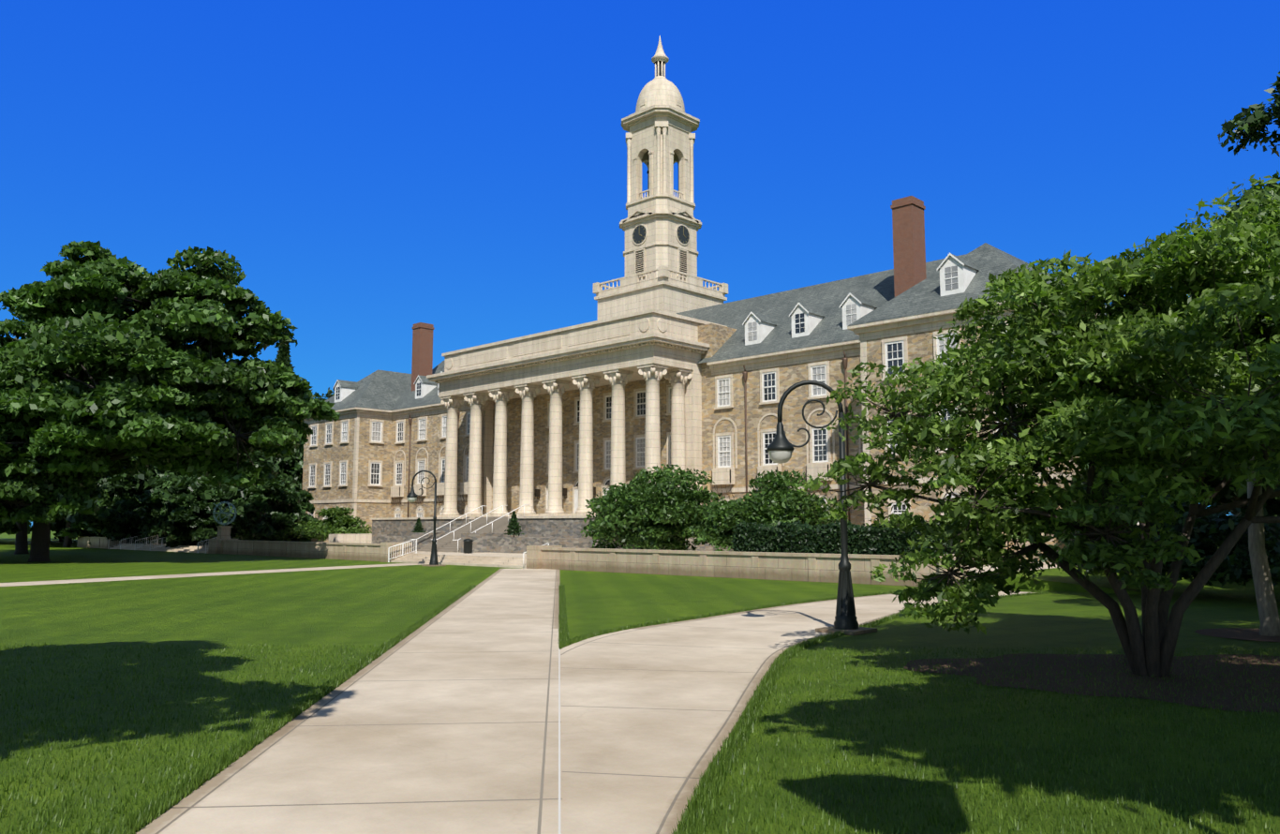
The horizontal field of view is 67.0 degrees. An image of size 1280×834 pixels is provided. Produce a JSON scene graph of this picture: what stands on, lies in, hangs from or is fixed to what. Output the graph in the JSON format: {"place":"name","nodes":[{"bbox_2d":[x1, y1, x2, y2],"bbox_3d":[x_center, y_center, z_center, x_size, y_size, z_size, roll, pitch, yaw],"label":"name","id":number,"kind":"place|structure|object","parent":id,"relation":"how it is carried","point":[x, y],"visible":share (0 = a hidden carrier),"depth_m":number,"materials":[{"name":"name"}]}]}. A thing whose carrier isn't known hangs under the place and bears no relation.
{"place":"outdoors","nodes":[
{"label":"outdoors","id":0,"kind":"place"},
{"bbox_2d":[0,316,134,554],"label":"tree","id":1,"kind":"object","parent":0,"point":[22,329],"depth_m":91.15,"materials":[{"name":"green plant"}]},
{"bbox_2d":[0,563,425,586],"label":"path","id":2,"kind":"structure","parent":0,"point":[14,584],"depth_m":51.14,"materials":[{"name":"concrete"}]},
{"bbox_2d":[135,568,562,833],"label":"path","id":3,"kind":"structure","parent":0,"point":[445,721],"depth_m":11.51,"materials":[{"name":"concrete"}]},
{"bbox_2d":[558,634,561,833],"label":"path joint line","id":4,"kind":"object","parent":3,"relation":"on","point":[559,832],"depth_m":11.74,"materials":[{"name":"grey concrete"}]},
{"bbox_2d":[436,363,692,517],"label":"portico columns","id":5,"kind":"structure","parent":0,"point":[477,404],"depth_m":82.99,"materials":[{"name":"beige stone"}]},
{"bbox_2d":[109,542,1060,580],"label":"terrace plaza","id":6,"kind":"structure","parent":0,"point":[500,559],"depth_m":67.72,"materials":[{"name":"concrete"}]},
{"bbox_2d":[82,450,180,533],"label":"shrub","id":7,"kind":"object","parent":6,"relation":"on","point":[119,482],"depth_m":111.34,"materials":[{"name":"green plant"}]},
{"bbox_2d":[111,473,190,544],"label":"tree","id":8,"kind":"object","parent":6,"relation":"on","point":[163,489],"depth_m":107.40,"materials":[{"name":"green plant"}]},
{"bbox_2d":[156,495,216,548],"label":"tree","id":9,"kind":"object","parent":6,"relation":"on","point":[177,535],"depth_m":100.52,"materials":[{"name":"green plant"}]},
{"bbox_2d":[175,475,240,534],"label":"tree","id":10,"kind":"object","parent":6,"relation":"on","point":[185,484],"visible":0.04,"depth_m":108.54,"materials":[{"name":"green plant"}]},
{"bbox_2d":[167,475,257,545],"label":"shrub","id":11,"kind":"object","parent":6,"relation":"on","point":[201,498],"depth_m":99.13,"materials":[{"name":"green plant"}]},
{"bbox_2d":[225,479,309,540],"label":"shrub","id":12,"kind":"object","parent":6,"relation":"on","point":[287,512],"depth_m":97.83,"materials":[{"name":"green plant"}]},
{"bbox_2d":[233,450,301,540],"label":"tree","id":13,"kind":"object","parent":6,"relation":"on","point":[290,482],"depth_m":114.53,"materials":[{"name":"green plant"}]},
{"bbox_2d":[231,521,309,540],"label":"maple shrub","id":14,"kind":"object","parent":6,"relation":"on","point":[246,535],"depth_m":99.27,"materials":[{"name":"green plant"}]},
{"bbox_2d":[282,489,318,541],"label":"tree","id":15,"kind":"object","parent":6,"relation":"on","point":[305,496],"depth_m":106.32,"materials":[{"name":"green plant"}]},
{"bbox_2d":[290,506,372,540],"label":"maple shrub","id":16,"kind":"object","parent":6,"relation":"on","point":[320,529],"depth_m":95.64,"materials":[{"name":"green plant"}]},
{"bbox_2d":[462,538,473,553],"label":"trash can","id":17,"kind":"object","parent":6,"relation":"on","point":[468,545],"visible":1,"depth_m":71.83,"materials":[{"name":"black metal"}]},
{"bbox_2d":[410,504,549,568],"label":"stair handrails","id":18,"kind":"object","parent":6,"relation":"on","point":[453,540],"visible":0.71,"depth_m":78.56,"materials":[{"name":"silver metal"}]},
{"bbox_2d":[328,515,732,553],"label":"podium","id":19,"kind":"object","parent":6,"relation":"on","point":[564,530],"visible":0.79,"depth_m":76.25,"materials":[{"name":"stone"}]},
{"bbox_2d":[411,517,425,532],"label":"conifer planter","id":20,"kind":"object","parent":19,"relation":"on","point":[418,527],"visible":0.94,"depth_m":83.71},
{"bbox_2d":[504,511,524,537],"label":"conifer planter","id":21,"kind":"object","parent":19,"relation":"on","point":[513,525],"depth_m":74.70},
{"bbox_2d":[580,462,727,550],"bbox_3d":[0.411,5.961,61.492,10.976,6.218,9.075,-6,-9,44],"label":"maple shrub","id":22,"kind":"object","parent":6,"relation":"on","point":[659,502],"depth_m":59.35,"materials":[{"name":"green plant"}]},
{"bbox_2d":[682,469,851,550],"bbox_3d":[7.082,5.788,56.738,10.742,5.500,7.477,-6,-9,44],"label":"maple shrub","id":23,"kind":"object","parent":6,"relation":"on","point":[767,505],"depth_m":55.23,"materials":[{"name":"green plant"}]},
{"bbox_2d":[730,520,959,555],"bbox_3d":[9.677,6.203,46.980,12.178,2.466,1.918,-6,-9,44],"label":"hedge","id":24,"kind":"object","parent":6,"relation":"on","point":[745,534],"depth_m":46.92,"materials":[{"name":"green plant"}]},
{"bbox_2d":[0,528,1279,833],"bbox_3d":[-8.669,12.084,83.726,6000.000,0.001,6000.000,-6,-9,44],"label":"lawn","id":25,"kind":"structure","parent":0,"point":[358,609],"depth_m":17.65,"materials":[{"name":"green plant"}]},
{"bbox_2d":[0,519,81,545],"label":"tree","id":26,"kind":"object","parent":25,"relation":"on","point":[55,526],"depth_m":137.45,"materials":[{"name":"green plant"}]},
{"bbox_2d":[0,499,86,547],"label":"tree","id":27,"kind":"object","parent":25,"relation":"on","point":[69,531],"depth_m":119.22,"materials":[{"name":"green plant"}]},
{"bbox_2d":[63,472,108,545],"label":"tree","id":28,"kind":"object","parent":25,"relation":"on","point":[83,527],"depth_m":117.60,"materials":[{"name":"green plant"}]},
{"bbox_2d":[64,475,145,543],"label":"tree","id":29,"kind":"object","parent":25,"relation":"on","point":[119,531],"depth_m":111.29,"materials":[{"name":"green plant"}]},
{"bbox_2d":[87,471,157,536],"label":"tree","id":30,"kind":"object","parent":25,"relation":"on","point":[97,527],"depth_m":113.96,"materials":[{"name":"green plant"}]},
{"bbox_2d":[112,467,182,543],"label":"tree","id":31,"kind":"object","parent":25,"relation":"on","point":[133,518],"visible":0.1,"depth_m":111.08,"materials":[{"name":"green plant"}]},
{"bbox_2d":[0,239,340,561],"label":"tree","id":32,"kind":"object","parent":25,"relation":"on","point":[67,430],"depth_m":67.98,"materials":[{"name":"green plant"}]},
{"bbox_2d":[144,459,210,509],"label":"tree","id":33,"kind":"object","parent":25,"relation":"on","point":[159,505],"visible":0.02,"depth_m":108.35,"materials":[{"name":"green plant"}]},
{"bbox_2d":[107,535,416,562],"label":"railings","id":34,"kind":"object","parent":25,"relation":"on","point":[389,558],"visible":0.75,"depth_m":94.95,"materials":[{"name":"silver metal"}]},
{"bbox_2d":[243,450,302,541],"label":"tree","id":35,"kind":"object","parent":25,"relation":"on","point":[275,468],"visible":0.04,"depth_m":118.72,"materials":[{"name":"green plant"}]},
{"bbox_2d":[247,332,303,491],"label":"tall conifer","id":36,"kind":"object","parent":25,"relation":"on","point":[289,461],"visible":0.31,"depth_m":124.47,"materials":[{"name":"green plant"}]},
{"bbox_2d":[288,386,334,474],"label":"tree","id":37,"kind":"object","parent":25,"relation":"on","point":[300,465],"depth_m":126.77,"materials":[{"name":"green plant"}]},
{"bbox_2d":[309,392,325,399],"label":"tree","id":38,"kind":"object","parent":25,"relation":"on","point":[316,395],"depth_m":165.00,"materials":[{"name":"green plant"}]},
{"bbox_2d":[406,470,446,566],"bbox_3d":[-14.234,6.682,64.127,2.062,6.340,1.952,-6,-9,44],"label":"lamp post","id":39,"kind":"object","parent":25,"relation":"on","point":[411,497],"visible":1,"depth_m":64.02,"materials":[{"name":"metal"}]},
{"bbox_2d":[76,535,967,586],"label":"terrace walls","id":40,"kind":"structure","parent":25,"relation":"on","point":[810,567],"depth_m":52.82,"materials":[{"name":"stone"}]},
{"bbox_2d":[212,501,237,538],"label":"armillary sphere sculpture","id":41,"kind":"object","parent":40,"relation":"on","point":[224,531],"visible":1,"depth_m":92.59,"materials":[{"name":"metal"}]},
{"bbox_2d":[98,583,1051,833],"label":"fringe grass","id":42,"kind":"structure","parent":25,"relation":"on","point":[719,767],"depth_m":12.41,"materials":[{"name":"green plant"}]},
{"bbox_2d":[426,308,727,514],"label":"portico entablature","id":43,"kind":"structure","parent":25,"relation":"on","point":[631,341],"depth_m":80.82,"materials":[{"name":"beige stone"}]},
{"bbox_2d":[560,591,1037,833],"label":"walkway","id":44,"kind":"structure","parent":25,"relation":"on","point":[650,715],"depth_m":14.49,"materials":[{"name":"concrete"}]},
{"bbox_2d":[766,380,877,635],"bbox_3d":[4.487,2.200,24.421,2.062,6.340,1.952,-6,-9,44],"label":"lamp post","id":45,"kind":"object","parent":25,"relation":"on","point":[780,449],"visible":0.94,"depth_m":24.27,"materials":[{"name":"metal"}]},
{"bbox_2d":[792,169,1279,677],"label":"ornamental tree","id":46,"kind":"object","parent":25,"relation":"on","point":[1066,349],"depth_m":16.62,"materials":[{"name":"green plant"}]},
{"bbox_2d":[904,653,1279,712],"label":"mulch ring","id":47,"kind":"object","parent":25,"relation":"on","point":[1093,668],"visible":0.74,"depth_m":16.89,"materials":[{"name":"brown soil"}]},
{"bbox_2d":[1070,416,1279,564],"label":"tree","id":48,"kind":"object","parent":25,"relation":"on","point":[1226,494],"depth_m":50.72,"materials":[{"name":"green plant"}]},
{"bbox_2d":[1209,500,1229,512],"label":"tree","id":49,"kind":"object","parent":25,"relation":"on","point":[1218,503],"depth_m":71.58,"materials":[{"name":"green plant"}]},
{"bbox_2d":[1192,513,1279,585],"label":"shrub","id":50,"kind":"object","parent":25,"relation":"on","point":[1241,569],"visible":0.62,"depth_m":32.45,"materials":[{"name":"green plant"}]},
{"bbox_2d":[1194,627,1279,641],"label":"mulch ring","id":51,"kind":"object","parent":25,"relation":"on","point":[1242,633],"visible":0.82,"depth_m":23.49,"materials":[{"name":"brown soil"}]},
{"bbox_2d":[1217,71,1279,636],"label":"tree","id":52,"kind":"object","parent":25,"relation":"on","point":[1250,126],"depth_m":24.28,"materials":[{"name":"green plant"}]},
{"bbox_2d":[1236,461,1279,498],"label":"tree","id":53,"kind":"object","parent":25,"relation":"on","point":[1242,492],"visible":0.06,"depth_m":40.13,"materials":[{"name":"green plant"}]},
{"bbox_2d":[0,0,1279,525],"label":"sky","id":54,"kind":"structure","parent":0,"point":[372,171],"materials":[{"name":"blue"}]},
{"bbox_2d":[302,297,1167,562],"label":"building walls","id":55,"kind":"structure","parent":0,"point":[357,493],"depth_m":78.90,"materials":[{"name":"stone"}]},
{"bbox_2d":[407,350,849,520],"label":"downpipes","id":56,"kind":"object","parent":55,"relation":"attached to","point":[844,364],"visible":0.65,"depth_m":74.91,"materials":[{"name":"brown"}]},
{"bbox_2d":[593,35,728,320],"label":"tower","id":57,"kind":"structure","parent":55,"relation":"on","point":[660,225],"depth_m":96.34,"materials":[{"name":"stone"}]},
{"bbox_2d":[325,242,1106,410],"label":"roofs","id":58,"kind":"structure","parent":55,"relation":"on","point":[384,390],"depth_m":76.35,"materials":[{"name":"stone"}]},
{"bbox_2d":[332,253,979,402],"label":"dormers","id":59,"kind":"object","parent":58,"relation":"on","point":[957,274],"visible":0.71,"depth_m":73.36,"materials":[{"name":"white paint"}]},
{"bbox_2d":[411,195,926,391],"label":"chimneys","id":60,"kind":"object","parent":58,"relation":"on","point":[909,246],"visible":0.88,"depth_m":70.14,"materials":[{"name":"brick"}]},
{"bbox_2d":[307,321,1139,524],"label":"windows","id":61,"kind":"structure","parent":55,"relation":"attached to","point":[895,351],"depth_m":77.47,"materials":[{"name":"glass"}]},
{"bbox_2d":[987,565,1272,595],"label":"ground bank","id":62,"kind":"structure","parent":0,"point":[1053,579],"depth_m":40.29,"materials":[{"name":"green plant"}]},
{"bbox_2d":[1036,491,1279,586],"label":"shrub","id":63,"kind":"object","parent":62,"relation":"on","point":[1209,530],"depth_m":34.97,"materials":[{"name":"green plant"}]}
]}

